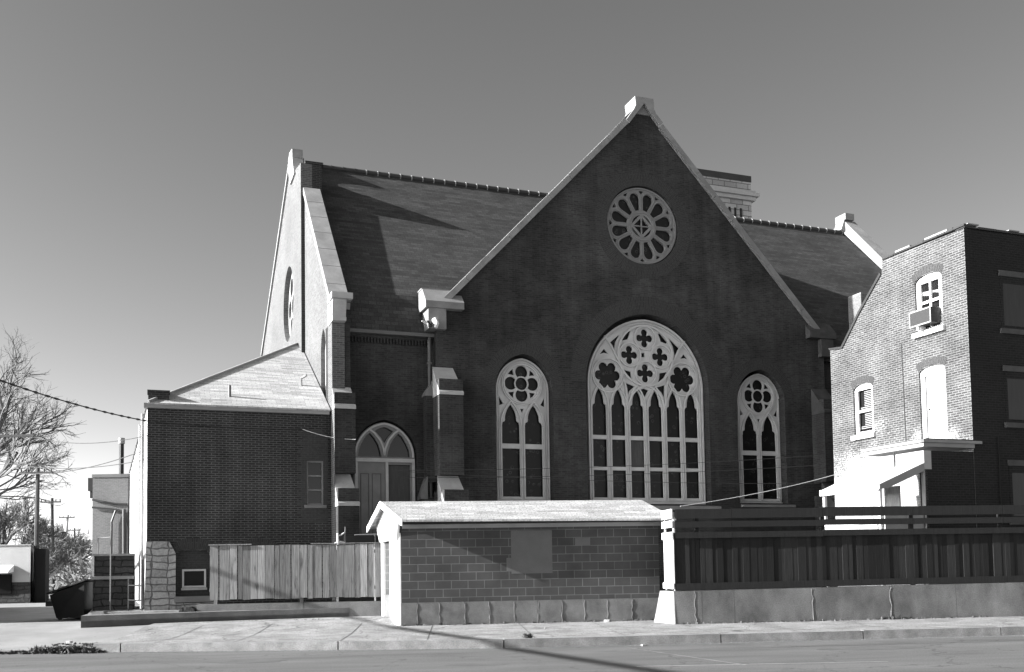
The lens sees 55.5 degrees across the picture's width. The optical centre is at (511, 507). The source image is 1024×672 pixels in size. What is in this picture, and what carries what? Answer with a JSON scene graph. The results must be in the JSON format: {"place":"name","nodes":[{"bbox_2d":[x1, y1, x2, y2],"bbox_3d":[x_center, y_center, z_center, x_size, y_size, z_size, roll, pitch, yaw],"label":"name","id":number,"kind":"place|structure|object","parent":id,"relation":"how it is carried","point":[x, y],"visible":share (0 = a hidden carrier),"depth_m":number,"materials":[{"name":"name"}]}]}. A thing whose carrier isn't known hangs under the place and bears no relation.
{"place":"outdoors","nodes":[
{"label":"outdoors","id":0,"kind":"place"},
{"bbox_2d":[0,594,147,651],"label":"alley","id":1,"kind":"structure","parent":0,"point":[26,626],"depth_m":22.88,"materials":[{"name":"grey concrete"}]},
{"bbox_2d":[45,579,92,619],"bbox_3d":[-13.989,2.940,31.297,1.361,1.290,1.600,-1,-3,5],"label":"dumpster","id":2,"kind":"object","parent":1,"relation":"on","point":[74,600],"visible":0.63,"depth_m":30.65,"materials":[{"name":"black metal"}]},
{"bbox_2d":[91,606,196,613],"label":"kerb wall","id":3,"kind":"structure","parent":1,"relation":"on","point":[188,609],"depth_m":25.02,"materials":[{"name":"concrete"}]},
{"bbox_2d":[81,600,439,627],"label":"church lot","id":4,"kind":"structure","parent":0,"point":[89,620],"depth_m":24.31,"materials":[{"name":"grey concrete"}]},
{"bbox_2d":[97,532,111,610],"bbox_3d":[-12.354,1.988,29.500,0.788,2.450,0.044,-4,-4,39],"label":"pipe railing","id":5,"kind":"object","parent":4,"relation":"on","point":[110,562],"visible":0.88,"depth_m":29.28,"materials":[{"name":"grey metal"}]},
{"bbox_2d":[91,553,134,610],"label":"stone wall","id":6,"kind":"structure","parent":4,"relation":"on","point":[122,569],"depth_m":29.59,"materials":[{"name":"stone"}]},
{"bbox_2d":[128,560,142,610],"bbox_3d":[-11.002,2.300,28.434,0.048,1.540,1.068,2,-4,-42],"label":"iron rail","id":7,"kind":"object","parent":4,"relation":"on","point":[141,585],"visible":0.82,"depth_m":28.07,"materials":[{"name":"metal"}]},
{"bbox_2d":[208,542,380,603],"bbox_3d":[-5.579,1.857,25.556,4.618,1.835,0.220,-1,-3,-5],"label":"board fence","id":8,"kind":"object","parent":4,"relation":"on","point":[344,570],"visible":0.89,"depth_m":25.48,"materials":[{"name":"wood"}]},
{"bbox_2d":[335,527,345,546],"bbox_3d":[-4.743,0.847,26.873,0.317,0.628,0.090,0,-4,-20],"label":"garden post","id":9,"kind":"object","parent":4,"relation":"on","point":[337,537],"visible":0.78,"depth_m":26.86,"materials":[{"name":"white paint"}]},
{"bbox_2d":[339,534,378,600],"bbox_3d":[-4.311,1.803,27.421,1.138,2.117,0.062,0,-4,-20],"label":"handrail","id":10,"kind":"object","parent":4,"relation":"on","point":[361,539],"visible":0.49,"depth_m":27.50,"materials":[{"name":"grey metal"}]},
{"bbox_2d":[261,96,888,601],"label":"church","id":11,"kind":"structure","parent":4,"relation":"on","point":[637,294],"depth_m":34.78,"materials":[{"name":"brick"}]},
{"bbox_2d":[496,358,549,500],"bbox_3d":[0.341,-2.638,33.178,1.917,4.898,0.219,0,-4,-20],"label":"arched window","id":12,"kind":"structure","parent":11,"relation":"in","point":[522,393],"depth_m":33.20,"materials":[{"name":"grey glass"}]},
{"bbox_2d":[607,188,675,264],"bbox_3d":[4.634,-10.087,34.982,2.800,2.800,0.179,0,-4,-20],"label":"rose window","id":13,"kind":"structure","parent":11,"relation":"in","point":[641,225],"depth_m":34.98,"materials":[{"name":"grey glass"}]},
{"bbox_2d":[586,320,720,509],"bbox_3d":[4.924,-3.324,34.678,5.220,6.874,0.691,0,-4,-20],"label":"great window","id":14,"kind":"structure","parent":11,"relation":"in","point":[644,386],"depth_m":34.86,"materials":[{"name":"grey glass"}]},
{"bbox_2d":[737,374,795,507],"bbox_3d":[9.325,-2.509,36.269,2.300,5.049,0.670,0,-4,-20],"label":"arched window","id":15,"kind":"structure","parent":11,"relation":"in","point":[757,396],"depth_m":36.49,"materials":[{"name":"grey glass"}]},
{"bbox_2d":[0,635,1023,671],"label":"road","id":16,"kind":"structure","parent":0,"point":[979,654],"depth_m":16.33,"materials":[{"name":"grey asphalt"}]},
{"bbox_2d":[207,646,922,665],"bbox_3d":[1.099,2.535,16.419,12.651,0.001,1.994,-1,-3,-3],"label":"road patch","id":17,"kind":"object","parent":16,"relation":"on","point":[491,664],"visible":1,"depth_m":16.97,"materials":[{"name":"grey asphalt"}]},
{"bbox_2d":[281,640,1022,658],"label":"road crack","id":18,"kind":"object","parent":16,"relation":"on","point":[769,647],"visible":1,"depth_m":17.92,"materials":[{"name":"grey asphalt"}]},
{"bbox_2d":[633,648,744,664],"bbox_3d":[2.867,2.512,16.535,0.054,0.001,3.640,0,-4,-23],"label":"road seam","id":19,"kind":"object","parent":16,"relation":"on","point":[700,658],"visible":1,"depth_m":15.95,"materials":[{"name":"asphalt"}]},
{"bbox_2d":[637,661,883,666],"bbox_3d":[3.861,2.405,14.969,3.913,0.001,0.040,-1,-3,-2],"label":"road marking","id":20,"kind":"object","parent":16,"relation":"on","point":[774,663],"visible":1,"depth_m":14.98,"materials":[{"name":"paint"}]},
{"bbox_2d":[0,0,1023,557],"label":"sky","id":21,"kind":"structure","parent":0,"point":[146,146],"materials":[{"name":"grey"}]},
{"bbox_2d":[103,616,1023,642],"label":"sidewalk","id":22,"kind":"structure","parent":0,"point":[338,628],"depth_m":21.50,"materials":[{"name":"concrete"}]},
{"bbox_2d":[197,601,381,616],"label":"concrete wall","id":23,"kind":"structure","parent":22,"relation":"on","point":[365,608],"depth_m":25.41,"materials":[{"name":"grey concrete"}]},
{"bbox_2d":[0,615,987,654],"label":"weeds","id":24,"kind":"object","parent":22,"relation":"on","point":[71,649],"visible":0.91,"depth_m":19.15,"materials":[{"name":"plant"}]},
{"bbox_2d":[40,617,1022,654],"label":"grit","id":25,"kind":"object","parent":22,"relation":"on","point":[536,632],"visible":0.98,"depth_m":19.22,"materials":[{"name":"gravel"}]},
{"bbox_2d":[174,618,985,641],"bbox_3d":[1.260,2.616,21.428,17.166,0.122,5.179,-1,-3,-6],"label":"pavement joint","id":26,"kind":"object","parent":22,"relation":"on","point":[522,626],"visible":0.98,"depth_m":21.37,"materials":[{"name":"grey concrete"}]},
{"bbox_2d":[654,582,1023,623],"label":"long concrete wall","id":27,"kind":"structure","parent":22,"relation":"on","point":[994,599],"depth_m":23.01,"materials":[{"name":"concrete"}]},
{"bbox_2d":[661,505,1023,590],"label":"slatted fence","id":28,"kind":"object","parent":27,"relation":"on","point":[696,559],"visible":1,"depth_m":23.14,"materials":[{"name":"wood"}]},
{"bbox_3d":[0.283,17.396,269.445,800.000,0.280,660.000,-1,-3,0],"label":"ground","id":29,"kind":"structure","parent":0,"visible":0},
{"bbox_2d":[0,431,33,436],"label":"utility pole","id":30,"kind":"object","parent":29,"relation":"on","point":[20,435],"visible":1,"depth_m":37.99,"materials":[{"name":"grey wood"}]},
{"bbox_2d":[0,459,145,468],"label":"telephone wire","id":31,"kind":"object","parent":30,"relation":"attached to","point":[74,468],"visible":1,"depth_m":32.88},
{"bbox_2d":[35,435,147,443],"bbox_3d":[-14.782,-2.452,33.454,0.022,1.374,12.494,2,-4,-40],"label":"telephone wire","id":32,"kind":"object","parent":30,"relation":"attached to","point":[90,443],"visible":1,"depth_m":32.74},
{"bbox_2d":[0,544,48,603],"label":"shop","id":33,"kind":"structure","parent":29,"relation":"on","point":[16,573],"depth_m":47.95,"materials":[{"name":"paint"}]},
{"bbox_2d":[0,574,11,593],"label":"window","id":34,"kind":"structure","parent":33,"relation":"in","point":[5,579],"depth_m":47.78,"materials":[{"name":"black glass"}]},
{"bbox_2d":[0,494,63,551],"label":"bare tree","id":35,"kind":"object","parent":29,"relation":"on","point":[23,521],"visible":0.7,"depth_m":65.48,"materials":[{"name":"grey plant"}]},
{"bbox_2d":[19,468,52,602],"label":"utility pole","id":36,"kind":"object","parent":29,"relation":"on","point":[36,523],"visible":0.78,"depth_m":48.99,"materials":[{"name":"grey wood"}]},
{"bbox_2d":[0,328,86,508],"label":"bare tree","id":37,"kind":"object","parent":29,"relation":"on","point":[22,428],"visible":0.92,"depth_m":53.92,"materials":[{"name":"grey plant"}]},
{"bbox_2d":[40,498,60,589],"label":"utility pole","id":38,"kind":"object","parent":29,"relation":"on","point":[52,521],"visible":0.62,"depth_m":68.93,"materials":[{"name":"grey wood"}]},
{"bbox_2d":[21,543,91,591],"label":"scrub","id":39,"kind":"object","parent":29,"relation":"on","point":[81,570],"visible":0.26,"depth_m":67.75,"materials":[{"name":"grey plant"}]},
{"bbox_2d":[42,538,76,577],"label":"bare tree","id":40,"kind":"object","parent":29,"relation":"on","point":[57,555],"visible":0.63,"depth_m":60.01,"materials":[{"name":"grey plant"}]},
{"bbox_2d":[39,513,80,561],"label":"bare tree","id":41,"kind":"object","parent":29,"relation":"on","point":[65,540],"visible":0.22,"depth_m":72.74,"materials":[{"name":"grey plant"}]},
{"bbox_2d":[59,515,74,574],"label":"utility pole","id":42,"kind":"object","parent":29,"relation":"on","point":[67,517],"visible":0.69,"depth_m":90.97,"materials":[{"name":"grey wood"}]},
{"bbox_2d":[50,525,91,561],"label":"bare tree","id":43,"kind":"object","parent":29,"relation":"on","point":[83,548],"visible":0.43,"depth_m":97.85,"materials":[{"name":"grey plant"}]},
{"bbox_2d":[70,534,91,558],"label":"bare tree","id":44,"kind":"object","parent":29,"relation":"on","point":[78,538],"visible":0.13,"depth_m":169.79,"materials":[{"name":"grey plant"}]},
{"bbox_2d":[88,474,129,575],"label":"brick building","id":45,"kind":"structure","parent":29,"relation":"on","point":[110,494],"depth_m":48.07,"materials":[{"name":"grey paint"}]},
{"bbox_2d":[118,438,124,473],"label":"flue pipe","id":46,"kind":"object","parent":45,"relation":"attached to","point":[121,455],"visible":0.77,"depth_m":50.77,"materials":[{"name":"metal"}]},
{"bbox_2d":[129,342,331,610],"bbox_3d":[-12.249,-0.991,39.167,6.306,10.113,21.193,0,-4,-20],"label":"brick annex","id":47,"kind":"object","parent":29,"relation":"on","point":[195,491],"visible":0.9,"depth_m":29.58,"materials":[{"name":"brick"}]},
{"bbox_2d":[0,380,146,421],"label":"service cable","id":48,"kind":"object","parent":47,"relation":"attached to","point":[55,398],"visible":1,"depth_m":25.33,"materials":[{"name":"metal"}]},
{"bbox_2d":[9,451,140,473],"bbox_3d":[-15.546,-1.470,34.141,11.576,0.435,0.025,-4,-5,44],"label":"telephone wire","id":49,"kind":"object","parent":47,"relation":"attached to","point":[76,469],"visible":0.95,"depth_m":33.81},
{"bbox_2d":[181,569,206,589],"bbox_3d":[-9.456,2.145,28.970,0.730,0.620,0.160,0,-4,-20],"label":"cellar window","id":50,"kind":"structure","parent":47,"relation":"in","point":[192,579],"depth_m":29.00,"materials":[{"name":"white wood"}]},
{"bbox_2d":[304,461,326,507],"bbox_3d":[-6.142,-0.718,30.349,0.680,1.488,0.210,0,-4,-20],"label":"window","id":51,"kind":"structure","parent":47,"relation":"in","point":[314,468],"depth_m":30.42,"materials":[{"name":"grey glass"}]},
{"bbox_2d":[367,500,675,625],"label":"block shed","id":52,"kind":"structure","parent":29,"relation":"on","point":[470,562],"depth_m":24.03,"materials":[{"name":"brick"}]},
{"bbox_2d":[93,626,1023,651],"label":"kerb","id":53,"kind":"structure","parent":29,"relation":"on","point":[568,641],"depth_m":18.89,"materials":[{"name":"concrete"}]},
{"bbox_2d":[819,223,1023,586],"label":"apartment building","id":54,"kind":"structure","parent":29,"relation":"on","point":[932,415],"depth_m":27.43,"materials":[{"name":"brick"}]},
{"bbox_2d":[397,465,815,477],"bbox_3d":[3.328,-1.155,30.859,13.860,0.425,0.013,0,-3,-10],"label":"telephone wire","id":55,"kind":"object","parent":54,"relation":"attached to","point":[581,475],"visible":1,"depth_m":30.46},
{"bbox_2d":[397,455,817,470],"bbox_3d":[3.331,-1.426,30.878,13.872,0.535,0.013,0,-3,-10],"label":"telephone wire","id":56,"kind":"object","parent":54,"relation":"attached to","point":[613,466],"visible":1,"depth_m":30.83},
{"bbox_2d":[401,471,818,483],"bbox_3d":[3.320,-0.948,30.843,13.833,0.407,0.013,0,-3,-10],"label":"telephone wire","id":57,"kind":"object","parent":54,"relation":"attached to","point":[634,481],"visible":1,"depth_m":31.11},
{"bbox_2d":[683,474,834,505],"bbox_3d":[7.422,-0.554,28.241,0.014,1.388,9.742,-4,-4,41],"label":"telephone wire","id":58,"kind":"object","parent":54,"relation":"attached to","point":[755,493],"visible":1,"depth_m":27.44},
{"bbox_2d":[848,292,867,327],"bbox_3d":[13.094,-2.208,35.788,0.750,11.330,0.700,0,-4,-20],"label":"chimney stack","id":59,"kind":"object","parent":54,"relation":"part of","point":[855,301],"visible":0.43,"depth_m":35.97,"materials":[{"name":"brick"}]},
{"bbox_2d":[851,383,875,440],"bbox_3d":[11.137,-3.041,30.765,0.270,1.754,1.040,0,-4,-20],"label":"window","id":60,"kind":"structure","parent":54,"relation":"in","point":[864,392],"depth_m":30.87,"materials":[{"name":"white paint"}]},
{"bbox_2d":[884,486,900,505],"bbox_3d":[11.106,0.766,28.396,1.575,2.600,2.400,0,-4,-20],"label":"porch door","id":61,"kind":"structure","parent":54,"relation":"in","point":[892,495],"depth_m":27.31,"materials":[{"name":"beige paint"}]},
{"bbox_2d":[909,306,940,330],"bbox_3d":[11.930,-5.419,28.121,0.385,0.570,0.840,0,-4,-20],"label":"air conditioner","id":62,"kind":"object","parent":54,"relation":"attached to","point":[922,319],"visible":1,"depth_m":27.93,"materials":[{"name":"metal"}]},
{"bbox_2d":[912,272,945,338],"bbox_3d":[12.082,-5.890,28.196,0.250,1.794,1.200,0,-4,-20],"label":"window","id":63,"kind":"structure","parent":54,"relation":"in","point":[929,288],"depth_m":28.20,"materials":[{"name":"white paint"}]},
{"bbox_2d":[921,365,947,438],"bbox_3d":[12.217,-2.988,28.050,0.110,2.210,0.988,0,-4,-20],"label":"upper door","id":64,"kind":"structure","parent":54,"relation":"in","point":[933,394],"depth_m":28.10,"materials":[{"name":"white paint"}]},
{"bbox_2d":[998,270,1023,334],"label":"window","id":65,"kind":"structure","parent":54,"relation":"in","point":[1011,282],"depth_m":27.42,"materials":[{"name":"black glass"}]},
{"bbox_2d":[1002,365,1023,427],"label":"window","id":66,"kind":"structure","parent":54,"relation":"in","point":[1013,375],"depth_m":27.24,"materials":[{"name":"black glass"}]},
{"bbox_2d":[1007,460,1023,524],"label":"window","id":67,"kind":"structure","parent":54,"relation":"in","point":[1016,467],"depth_m":27.07,"materials":[{"name":"glass"}]}
]}

